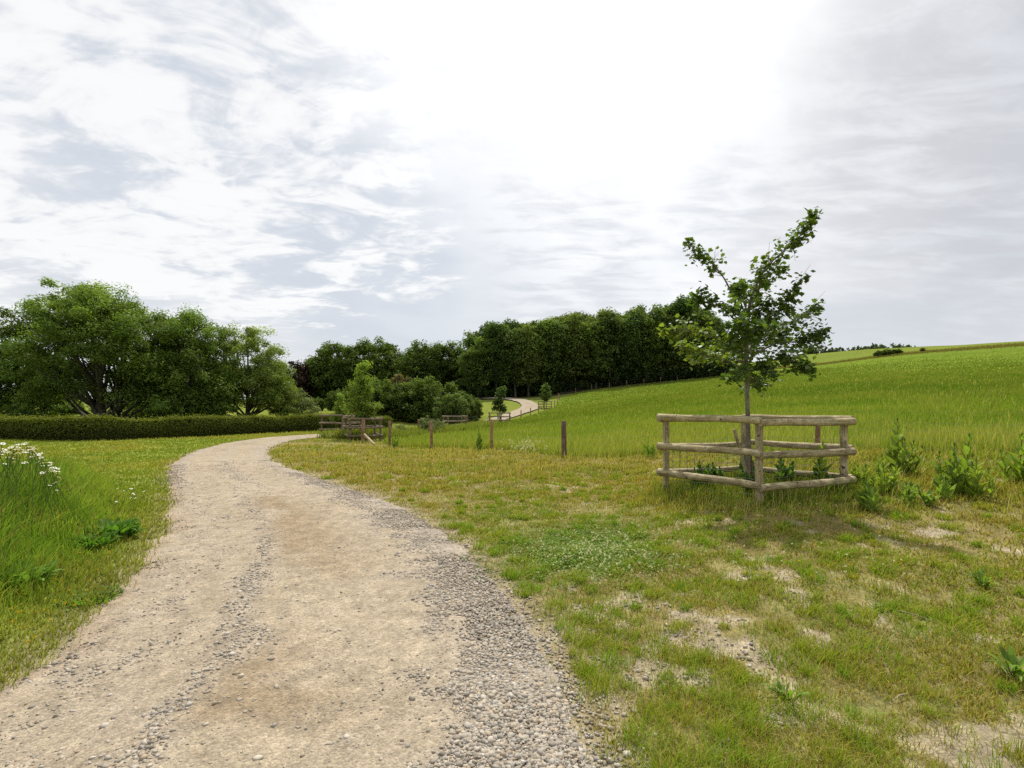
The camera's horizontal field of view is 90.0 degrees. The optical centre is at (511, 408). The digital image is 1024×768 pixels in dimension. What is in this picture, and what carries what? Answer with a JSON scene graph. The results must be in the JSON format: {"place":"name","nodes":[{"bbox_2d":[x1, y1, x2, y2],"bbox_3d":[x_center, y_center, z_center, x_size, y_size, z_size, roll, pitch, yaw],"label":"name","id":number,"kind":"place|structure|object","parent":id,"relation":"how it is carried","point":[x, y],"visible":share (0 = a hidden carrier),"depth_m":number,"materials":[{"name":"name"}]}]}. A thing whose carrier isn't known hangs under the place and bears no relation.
{"place":"outdoors","nodes":[
{"label":"outdoors","id":0,"kind":"place"},
{"bbox_2d":[0,450,177,691],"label":"bank grass","id":1,"kind":"structure","parent":0,"point":[96,504],"depth_m":5.21,"materials":[{"name":"green plant"}]},
{"bbox_2d":[0,413,532,492],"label":"lawn grass","id":2,"kind":"structure","parent":0,"point":[133,458],"depth_m":18.98,"materials":[{"name":"green plant"}]},
{"bbox_2d":[0,397,573,767],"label":"gravel track","id":3,"kind":"structure","parent":0,"point":[70,735],"depth_m":3.38,"materials":[{"name":"beige gravel"}]},
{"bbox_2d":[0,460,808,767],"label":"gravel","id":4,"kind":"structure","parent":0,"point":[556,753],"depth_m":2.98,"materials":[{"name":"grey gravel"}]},
{"bbox_2d":[317,419,500,439],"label":"rank grass","id":5,"kind":"structure","parent":0,"point":[401,432],"depth_m":30.57,"materials":[{"name":"green plant"}]},
{"bbox_2d":[0,341,1023,767],"bbox_3d":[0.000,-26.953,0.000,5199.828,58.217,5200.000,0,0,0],"label":"ground","id":6,"kind":"structure","parent":0,"point":[736,633],"depth_m":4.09,"materials":[{"name":"green plant"}]},
{"bbox_2d":[0,402,42,416],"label":"shrub","id":7,"kind":"object","parent":6,"relation":"on","point":[24,409],"visible":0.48,"depth_m":35.89,"materials":[{"name":"green plant"}]},
{"bbox_2d":[0,559,64,588],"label":"dock","id":8,"kind":"object","parent":6,"relation":"on","point":[50,570],"visible":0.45,"depth_m":4.39,"materials":[{"name":"green plant"}]},
{"bbox_2d":[0,339,66,416],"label":"broadleaf tree","id":9,"kind":"object","parent":6,"relation":"on","point":[4,389],"visible":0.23,"depth_m":39.21,"materials":[{"name":"green plant"}]},
{"bbox_2d":[41,400,92,416],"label":"shrub","id":10,"kind":"object","parent":6,"relation":"on","point":[70,409],"visible":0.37,"depth_m":43.53,"materials":[{"name":"green plant"}]},
{"bbox_2d":[50,584,124,610],"bbox_3d":[-3.527,1.585,4.243,0.498,0.089,0.508,0,0,0],"label":"grass tuft","id":11,"kind":"object","parent":6,"relation":"on","point":[102,601],"visible":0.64,"depth_m":4.25,"materials":[{"name":"green plant"}]},
{"bbox_2d":[61,528,119,548],"bbox_3d":[-4.685,1.476,5.691,0.574,0.186,0.619,0,0,0],"label":"dock","id":12,"kind":"object","parent":6,"relation":"on","point":[89,543],"visible":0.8,"depth_m":5.64,"materials":[{"name":"green plant"}]},
{"bbox_2d":[0,276,207,421],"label":"ash tree","id":13,"kind":"object","parent":6,"relation":"on","point":[103,328],"visible":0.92,"depth_m":36.24,"materials":[{"name":"green plant"}]},
{"bbox_2d":[75,517,145,538],"bbox_3d":[-4.841,1.467,6.220,0.716,0.251,0.675,0,0,0],"label":"dock","id":14,"kind":"object","parent":6,"relation":"on","point":[128,527],"visible":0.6,"depth_m":6.18,"materials":[{"name":"green plant"}]},
{"bbox_2d":[124,399,158,419],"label":"shrub","id":15,"kind":"object","parent":6,"relation":"on","point":[137,416],"visible":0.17,"depth_m":42.37,"materials":[{"name":"green plant"}]},
{"bbox_2d":[142,401,196,418],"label":"shrub","id":16,"kind":"object","parent":6,"relation":"on","point":[180,409],"visible":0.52,"depth_m":37.57,"materials":[{"name":"green plant"}]},
{"bbox_2d":[112,300,244,419],"bbox_3d":[-26.306,-3.201,40.586,9.418,10.658,8.287,0,0,-23],"label":"ash tree","id":17,"kind":"object","parent":6,"relation":"on","point":[200,388],"visible":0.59,"depth_m":39.59,"materials":[{"name":"green plant"}]},
{"bbox_2d":[0,411,392,440],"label":"clipped hedge","id":18,"kind":"object","parent":6,"relation":"on","point":[66,427],"visible":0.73,"depth_m":26.67,"materials":[{"name":"green plant"}]},
{"bbox_2d":[197,400,240,415],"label":"shrub","id":19,"kind":"object","parent":6,"relation":"on","point":[235,408],"visible":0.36,"depth_m":40.21,"materials":[{"name":"green plant"}]},
{"bbox_2d":[206,320,301,416],"bbox_3d":[-22.202,-2.780,44.355,8.521,9.636,6.985,0,0,0],"label":"ash tree","id":20,"kind":"object","parent":6,"relation":"on","point":[254,380],"visible":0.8,"depth_m":43.40,"materials":[{"name":"green plant"}]},
{"bbox_2d":[263,371,299,416],"bbox_3d":[-20.537,-0.776,45.184,3.632,5.010,4.431,0,0,-25],"label":"willow shrub","id":21,"kind":"object","parent":6,"relation":"on","point":[280,409],"visible":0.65,"depth_m":44.56,"materials":[{"name":"green plant"}]},
{"bbox_2d":[278,359,317,403],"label":"copper beech","id":22,"kind":"object","parent":6,"relation":"on","point":[305,370],"visible":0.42,"depth_m":126.74,"materials":[{"name":"brown plant"}]},
{"bbox_2d":[284,388,321,417],"bbox_3d":[-19.040,-0.010,46.177,3.546,3.756,3.395,0,0,37],"label":"willow shrub","id":23,"kind":"object","parent":6,"relation":"on","point":[304,404],"visible":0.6,"depth_m":45.89,"materials":[{"name":"green plant"}]},
{"bbox_2d":[323,388,346,410],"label":"thicket bush","id":24,"kind":"object","parent":6,"relation":"on","point":[331,398],"visible":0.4,"depth_m":83.35,"materials":[{"name":"green plant"}]},
{"bbox_2d":[299,340,371,405],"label":"domed tree","id":25,"kind":"object","parent":6,"relation":"on","point":[328,378],"visible":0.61,"depth_m":128.00,"materials":[{"name":"green plant"}]},
{"bbox_2d":[329,393,348,428],"bbox_3d":[-11.087,0.475,32.980,1.306,2.960,1.329,0,0,9],"label":"young tree","id":26,"kind":"object","parent":6,"relation":"on","point":[340,402],"visible":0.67,"depth_m":32.87,"materials":[{"name":"green plant"}]},
{"bbox_2d":[319,414,360,432],"bbox_3d":[-10.984,1.268,32.999,2.021,1.746,2.014,0,0,24],"label":"tree guard","id":27,"kind":"object","parent":6,"relation":"on","point":[340,423],"visible":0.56,"depth_m":32.30,"materials":[{"name":"brown wood"}]},
{"bbox_2d":[339,360,381,429],"bbox_3d":[-8.046,-0.215,27.595,2.143,4.774,2.107,0,0,34],"label":"young tree","id":28,"kind":"object","parent":6,"relation":"on","point":[362,408],"visible":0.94,"depth_m":27.31,"materials":[{"name":"green plant"}]},
{"bbox_2d":[342,417,383,440],"bbox_3d":[-8.014,1.315,27.500,1.881,1.724,1.872,0,0,-26],"label":"tree guard","id":29,"kind":"object","parent":6,"relation":"on","point":[380,426],"visible":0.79,"depth_m":26.97,"materials":[{"name":"brown wood"}]},
{"bbox_2d":[348,336,405,387],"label":"domed tree","id":30,"kind":"object","parent":6,"relation":"on","point":[381,369],"visible":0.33,"depth_m":131.62,"materials":[{"name":"green plant"}]},
{"bbox_2d":[365,377,411,419],"bbox_3d":[-14.120,-0.845,57.943,6.655,5.341,4.828,0,0,0],"label":"thicket bush","id":31,"kind":"object","parent":6,"relation":"on","point":[392,405],"visible":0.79,"depth_m":56.83,"materials":[{"name":"green plant"}]},
{"bbox_2d":[385,374,412,393],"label":"hawthorn","id":32,"kind":"object","parent":6,"relation":"on","point":[399,378],"visible":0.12,"depth_m":65.23,"materials":[{"name":"green plant"}]},
{"bbox_2d":[391,376,425,421],"bbox_3d":[-11.832,-0.938,60.157,5.277,5.838,7.274,0,0,-25],"label":"thicket bush","id":33,"kind":"object","parent":6,"relation":"on","point":[409,385],"visible":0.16,"depth_m":58.07,"materials":[{"name":"green plant"}]},
{"bbox_2d":[392,339,449,392],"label":"domed tree","id":34,"kind":"object","parent":6,"relation":"on","point":[413,364],"visible":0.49,"depth_m":129.25,"materials":[{"name":"green plant"}]},
{"bbox_2d":[419,415,438,430],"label":"weedy bush","id":35,"kind":"object","parent":6,"relation":"on","point":[427,426],"visible":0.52,"depth_m":34.78,"materials":[{"name":"green plant"}]},
{"bbox_2d":[403,374,459,423],"bbox_3d":[-8.768,-0.836,57.928,5.614,6.211,7.738,0,0,41],"label":"thicket bush","id":36,"kind":"object","parent":6,"relation":"on","point":[425,402],"visible":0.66,"depth_m":56.55,"materials":[{"name":"green plant"}]},
{"bbox_2d":[429,340,467,383],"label":"domed tree","id":37,"kind":"object","parent":6,"relation":"on","point":[452,353],"visible":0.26,"depth_m":133.92,"materials":[{"name":"green plant"}]},
{"bbox_2d":[432,392,470,424],"bbox_3d":[-6.370,0.382,52.995,4.064,4.032,3.645,0,0,-30],"label":"elder bush","id":38,"kind":"object","parent":6,"relation":"on","point":[455,404],"visible":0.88,"depth_m":52.49,"materials":[{"name":"green plant"}]},
{"bbox_2d":[459,391,478,422],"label":"thicket bush","id":39,"kind":"object","parent":6,"relation":"on","point":[470,405],"visible":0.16,"depth_m":62.06,"materials":[{"name":"green plant"}]},
{"bbox_2d":[457,335,480,381],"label":"tree","id":40,"kind":"object","parent":6,"relation":"on","point":[468,341],"visible":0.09,"depth_m":122.76,"materials":[{"name":"green plant"}]},
{"bbox_2d":[456,348,483,399],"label":"tree","id":41,"kind":"object","parent":6,"relation":"on","point":[465,368],"visible":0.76,"depth_m":116.12,"materials":[{"name":"green plant"}]},
{"bbox_2d":[462,394,482,421],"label":"thicket bush","id":42,"kind":"object","parent":6,"relation":"on","point":[478,403],"visible":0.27,"depth_m":65.05,"materials":[{"name":"green plant"}]},
{"bbox_2d":[466,387,492,399],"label":"undergrowth bush","id":43,"kind":"object","parent":6,"relation":"on","point":[484,392],"visible":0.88,"depth_m":116.34,"materials":[{"name":"green plant"}]},
{"bbox_2d":[464,336,497,399],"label":"tree","id":44,"kind":"object","parent":6,"relation":"on","point":[480,350],"visible":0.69,"depth_m":116.18,"materials":[{"name":"green plant"}]},
{"bbox_2d":[479,320,511,396],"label":"tree","id":45,"kind":"object","parent":6,"relation":"on","point":[496,333],"visible":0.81,"depth_m":116.43,"materials":[{"name":"green plant"}]},
{"bbox_2d":[491,386,506,419],"bbox_3d":[-1.537,-0.295,61.963,2.147,5.012,1.617,0,0,0],"label":"young tree","id":46,"kind":"object","parent":6,"relation":"on","point":[501,393],"visible":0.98,"depth_m":61.79,"materials":[{"name":"green plant"}]},
{"bbox_2d":[490,384,517,396],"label":"undergrowth bush","id":47,"kind":"object","parent":6,"relation":"on","point":[510,393],"visible":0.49,"depth_m":118.09,"materials":[{"name":"green plant"}]},
{"bbox_2d":[496,333,525,390],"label":"tree","id":48,"kind":"object","parent":6,"relation":"on","point":[506,379],"visible":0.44,"depth_m":116.73,"materials":[{"name":"green plant"}]},
{"bbox_2d":[9,466,1018,642],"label":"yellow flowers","id":49,"kind":"object","parent":6,"relation":"on","point":[413,469],"visible":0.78,"depth_m":4.30,"materials":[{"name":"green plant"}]},
{"bbox_2d":[499,327,530,396],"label":"tree","id":50,"kind":"object","parent":6,"relation":"on","point":[515,357],"visible":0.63,"depth_m":116.08,"materials":[{"name":"green plant"}]},
{"bbox_2d":[511,323,548,396],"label":"tree","id":51,"kind":"object","parent":6,"relation":"on","point":[527,356],"visible":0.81,"depth_m":115.72,"materials":[{"name":"green plant"}]},
{"bbox_2d":[520,326,553,395],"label":"tree","id":52,"kind":"object","parent":6,"relation":"on","point":[540,377],"visible":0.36,"depth_m":116.75,"materials":[{"name":"green plant"}]},
{"bbox_2d":[539,383,551,403],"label":"young tree","id":53,"kind":"object","parent":6,"relation":"on","point":[545,394],"visible":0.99,"depth_m":89.55,"materials":[{"name":"green plant"}]},
{"bbox_2d":[530,380,561,395],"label":"undergrowth bush","id":54,"kind":"object","parent":6,"relation":"on","point":[538,386],"visible":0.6,"depth_m":117.31,"materials":[{"name":"green plant"}]},
{"bbox_2d":[527,318,569,382],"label":"tree","id":55,"kind":"object","parent":6,"relation":"on","point":[546,330],"visible":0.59,"depth_m":117.44,"materials":[{"name":"green plant"}]},
{"bbox_2d":[541,322,571,380],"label":"tree","id":56,"kind":"object","parent":6,"relation":"on","point":[553,354],"visible":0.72,"depth_m":117.47,"materials":[{"name":"green plant"}]},
{"bbox_2d":[549,320,582,391],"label":"tree","id":57,"kind":"object","parent":6,"relation":"on","point":[565,347],"visible":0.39,"depth_m":117.94,"materials":[{"name":"green plant"}]},
{"bbox_2d":[560,311,592,389],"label":"tree","id":58,"kind":"object","parent":6,"relation":"on","point":[575,365],"visible":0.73,"depth_m":118.41,"materials":[{"name":"green plant"}]},
{"bbox_2d":[571,380,592,389],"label":"undergrowth bush","id":59,"kind":"object","parent":6,"relation":"on","point":[581,385],"visible":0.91,"depth_m":118.90,"materials":[{"name":"green plant"}]},
{"bbox_2d":[569,325,601,379],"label":"tree","id":60,"kind":"object","parent":6,"relation":"on","point":[584,372],"visible":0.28,"depth_m":119.06,"materials":[{"name":"green plant"}]},
{"bbox_2d":[580,371,614,386],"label":"undergrowth bush","id":61,"kind":"object","parent":6,"relation":"on","point":[586,378],"visible":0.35,"depth_m":119.90,"materials":[{"name":"green plant"}]},
{"bbox_2d":[580,320,617,387],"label":"tree","id":62,"kind":"object","parent":6,"relation":"on","point":[596,351],"visible":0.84,"depth_m":117.66,"materials":[{"name":"green plant"}]},
{"bbox_2d":[588,307,629,386],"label":"tree","id":63,"kind":"object","parent":6,"relation":"on","point":[610,320],"visible":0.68,"depth_m":117.30,"materials":[{"name":"green plant"}]},
{"bbox_2d":[595,368,632,385],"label":"undergrowth bush","id":64,"kind":"object","parent":6,"relation":"on","point":[619,379],"visible":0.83,"depth_m":118.74,"materials":[{"name":"green plant"}]},
{"bbox_2d":[608,314,640,382],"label":"tree","id":65,"kind":"object","parent":6,"relation":"on","point":[623,341],"visible":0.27,"depth_m":118.47,"materials":[{"name":"green plant"}]},
{"bbox_2d":[613,315,647,373],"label":"tree","id":66,"kind":"object","parent":6,"relation":"on","point":[623,350],"visible":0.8,"depth_m":117.93,"materials":[{"name":"green plant"}]},
{"bbox_2d":[622,367,656,383],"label":"undergrowth bush","id":67,"kind":"object","parent":6,"relation":"on","point":[641,377],"visible":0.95,"depth_m":118.12,"materials":[{"name":"green plant"}]},
{"bbox_2d":[625,308,661,371],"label":"tree","id":68,"kind":"object","parent":6,"relation":"on","point":[641,314],"visible":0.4,"depth_m":119.55,"materials":[{"name":"green plant"}]},
{"bbox_2d":[633,317,665,369],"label":"tree","id":69,"kind":"object","parent":6,"relation":"on","point":[650,323],"visible":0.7,"depth_m":118.32,"materials":[{"name":"green plant"}]},
{"bbox_2d":[643,364,675,381],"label":"undergrowth bush","id":70,"kind":"object","parent":6,"relation":"on","point":[661,373],"visible":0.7,"depth_m":119.36,"materials":[{"name":"green plant"}]},
{"bbox_2d":[643,304,677,366],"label":"tree","id":71,"kind":"object","parent":6,"relation":"on","point":[657,312],"visible":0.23,"depth_m":119.72,"materials":[{"name":"green plant"}]},
{"bbox_2d":[657,310,689,369],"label":"tree","id":72,"kind":"object","parent":6,"relation":"on","point":[669,360],"visible":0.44,"depth_m":119.03,"materials":[{"name":"green plant"}]},
{"bbox_2d":[448,499,904,602],"bbox_3d":[1.983,1.412,6.438,5.530,0.434,4.510,0,0,0],"label":"clover","id":73,"kind":"object","parent":6,"relation":"on","point":[572,557],"depth_m":5.52,"materials":[{"name":"green plant"}]},
{"bbox_2d":[663,294,705,378],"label":"tree","id":74,"kind":"object","parent":6,"relation":"on","point":[680,307],"visible":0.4,"depth_m":118.28,"materials":[{"name":"green plant"}]},
{"bbox_2d":[668,361,707,379],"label":"undergrowth bush","id":75,"kind":"object","parent":6,"relation":"on","point":[698,372],"visible":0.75,"depth_m":118.67,"materials":[{"name":"green plant"}]},
{"bbox_2d":[388,410,1006,455],"bbox_3d":[4.113,1.064,15.037,24.102,2.162,1.758,0,0,39],"label":"wire fence","id":76,"kind":"object","parent":6,"relation":"on","point":[563,432],"visible":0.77,"depth_m":15.94,"materials":[{"name":"grey metal"}]},
{"bbox_2d":[684,305,715,364],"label":"tree","id":77,"kind":"object","parent":6,"relation":"on","point":[700,312],"visible":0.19,"depth_m":120.01,"materials":[{"name":"green plant"}]},
{"bbox_2d":[683,362,718,377],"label":"undergrowth bush","id":78,"kind":"object","parent":6,"relation":"on","point":[711,372],"visible":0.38,"depth_m":120.20,"materials":[{"name":"green plant"}]},
{"bbox_2d":[690,460,713,488],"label":"nettle","id":79,"kind":"object","parent":6,"relation":"on","point":[706,471],"visible":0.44,"depth_m":8.11,"materials":[{"name":"green plant"}]},
{"bbox_2d":[383,350,1023,457],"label":"field grass","id":80,"kind":"structure","parent":6,"relation":"on","point":[948,402],"depth_m":28.92,"materials":[{"name":"green plant"}]},
{"bbox_2d":[708,316,729,365],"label":"tree","id":81,"kind":"object","parent":6,"relation":"on","point":[722,331],"visible":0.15,"depth_m":121.78,"materials":[{"name":"green plant"}]},
{"bbox_2d":[733,429,747,472],"bbox_3d":[3.505,0.872,7.726,0.329,1.114,0.055,0,0,10],"label":"tree stake","id":82,"kind":"object","parent":6,"relation":"on","point":[738,445],"visible":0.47,"depth_m":7.72,"materials":[{"name":"brown wood"}]},
{"bbox_2d":[656,206,833,474],"bbox_3d":[3.576,-0.804,8.157,2.739,4.672,2.004,0,0,-29],"label":"sapling","id":83,"kind":"object","parent":6,"relation":"on","point":[752,334],"visible":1,"depth_m":7.81,"materials":[{"name":"green plant"}]},
{"bbox_2d":[739,468,766,497],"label":"nettle","id":84,"kind":"object","parent":6,"relation":"on","point":[751,477],"visible":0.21,"depth_m":7.50,"materials":[{"name":"green plant"}]},
{"bbox_2d":[656,414,856,505],"bbox_3d":[3.730,0.958,8.000,2.284,1.740,1.893,0,0,-22],"label":"tree guard","id":85,"kind":"object","parent":6,"relation":"on","point":[843,449],"visible":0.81,"depth_m":7.48,"materials":[{"name":"wood"}]},
{"bbox_2d":[760,676,809,701],"bbox_3d":[1.464,1.516,2.747,0.207,0.151,0.171,0,0,-10],"label":"weed tuft","id":86,"kind":"object","parent":6,"relation":"on","point":[782,689],"visible":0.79,"depth_m":2.74,"materials":[{"name":"green plant"}]},
{"bbox_2d":[774,458,800,481],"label":"nettle","id":87,"kind":"object","parent":6,"relation":"on","point":[786,472],"visible":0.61,"depth_m":8.00,"materials":[{"name":"green plant"}]},
{"bbox_2d":[811,441,832,488],"bbox_3d":[4.720,0.888,7.750,0.422,0.774,0.279,0,0,-37],"label":"teasel","id":88,"kind":"object","parent":6,"relation":"on","point":[824,463],"visible":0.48,"depth_m":7.72,"materials":[{"name":"green plant"}]},
{"bbox_2d":[811,459,833,479],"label":"nettle","id":89,"kind":"object","parent":6,"relation":"on","point":[815,473],"visible":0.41,"depth_m":7.75,"materials":[{"name":"green plant"}]},
{"bbox_2d":[848,464,870,486],"bbox_3d":[5.453,1.067,8.000,0.359,0.417,0.357,0,0,-29],"label":"teasel","id":90,"kind":"object","parent":6,"relation":"on","point":[864,472],"visible":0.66,"depth_m":7.95,"materials":[{"name":"green plant"}]},
{"bbox_2d":[853,487,869,507],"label":"leafy weed","id":91,"kind":"object","parent":6,"relation":"on","point":[858,497],"visible":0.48,"depth_m":6.52,"materials":[{"name":"green plant"}]},
{"bbox_2d":[858,482,889,512],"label":"leafy weed","id":92,"kind":"object","parent":6,"relation":"on","point":[873,497],"visible":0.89,"depth_m":6.38,"materials":[{"name":"green plant"}]},
{"bbox_2d":[754,342,1023,370],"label":"boundary grass","id":93,"kind":"structure","parent":6,"relation":"on","point":[1016,345],"depth_m":136.67,"materials":[{"name":"green plant"}]},
{"bbox_2d":[872,453,908,494],"bbox_3d":[5.376,0.960,7.344,0.449,0.632,0.416,0,0,3],"label":"teasel","id":94,"kind":"object","parent":6,"relation":"on","point":[890,483],"visible":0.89,"depth_m":7.29,"materials":[{"name":"green plant"}]},
{"bbox_2d":[880,417,923,474],"bbox_3d":[6.688,0.674,8.773,0.703,1.040,0.592,0,0,-18],"label":"teasel","id":95,"kind":"object","parent":6,"relation":"on","point":[898,453],"visible":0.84,"depth_m":8.72,"materials":[{"name":"green plant"}]},
{"bbox_2d":[894,481,919,505],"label":"leafy weed","id":96,"kind":"object","parent":6,"relation":"on","point":[911,496],"visible":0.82,"depth_m":6.63,"materials":[{"name":"green plant"}]},
{"bbox_2d":[918,488,939,506],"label":"leafy weed","id":97,"kind":"object","parent":6,"relation":"on","point":[928,499],"visible":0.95,"depth_m":6.58,"materials":[{"name":"green plant"}]},
{"bbox_2d":[933,476,956,499],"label":"leafy weed","id":98,"kind":"object","parent":6,"relation":"on","point":[944,489],"visible":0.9,"depth_m":6.82,"materials":[{"name":"green plant"}]},
{"bbox_2d":[932,442,970,494],"bbox_3d":[6.085,0.854,7.110,0.454,0.775,0.536,0,0,-27],"label":"teasel","id":99,"kind":"object","parent":6,"relation":"on","point":[953,474],"visible":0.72,"depth_m":7.07,"materials":[{"name":"green plant"}]},
{"bbox_2d":[949,433,978,480],"bbox_3d":[6.571,0.787,7.463,0.468,0.867,0.485,0,0,0],"label":"teasel","id":100,"kind":"object","parent":6,"relation":"on","point":[965,462],"visible":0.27,"depth_m":7.37,"materials":[{"name":"green plant"}]},
{"bbox_2d":[960,457,999,500],"bbox_3d":[6.216,0.949,6.867,0.368,0.591,0.421,0,0,-4],"label":"teasel","id":101,"kind":"object","parent":6,"relation":"on","point":[972,481],"visible":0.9,"depth_m":6.81,"materials":[{"name":"green plant"}]},
{"bbox_2d":[963,569,1000,588],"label":"weed tuft","id":102,"kind":"object","parent":6,"relation":"on","point":[982,578],"visible":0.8,"depth_m":4.16,"materials":[{"name":"green plant"}]},
{"bbox_2d":[984,645,1023,680],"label":"weed tuft","id":103,"kind":"object","parent":6,"relation":"on","point":[1013,663],"visible":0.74,"depth_m":2.92,"materials":[{"name":"green plant"}]},
{"bbox_2d":[996,432,1023,483],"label":"teasel","id":104,"kind":"object","parent":6,"relation":"on","point":[1016,469],"visible":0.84,"depth_m":7.78,"materials":[{"name":"green plant"}]},
{"bbox_2d":[0,0,1023,396],"label":"sky","id":105,"kind":"structure","parent":0,"point":[314,172],"materials":[{"name":"white"}]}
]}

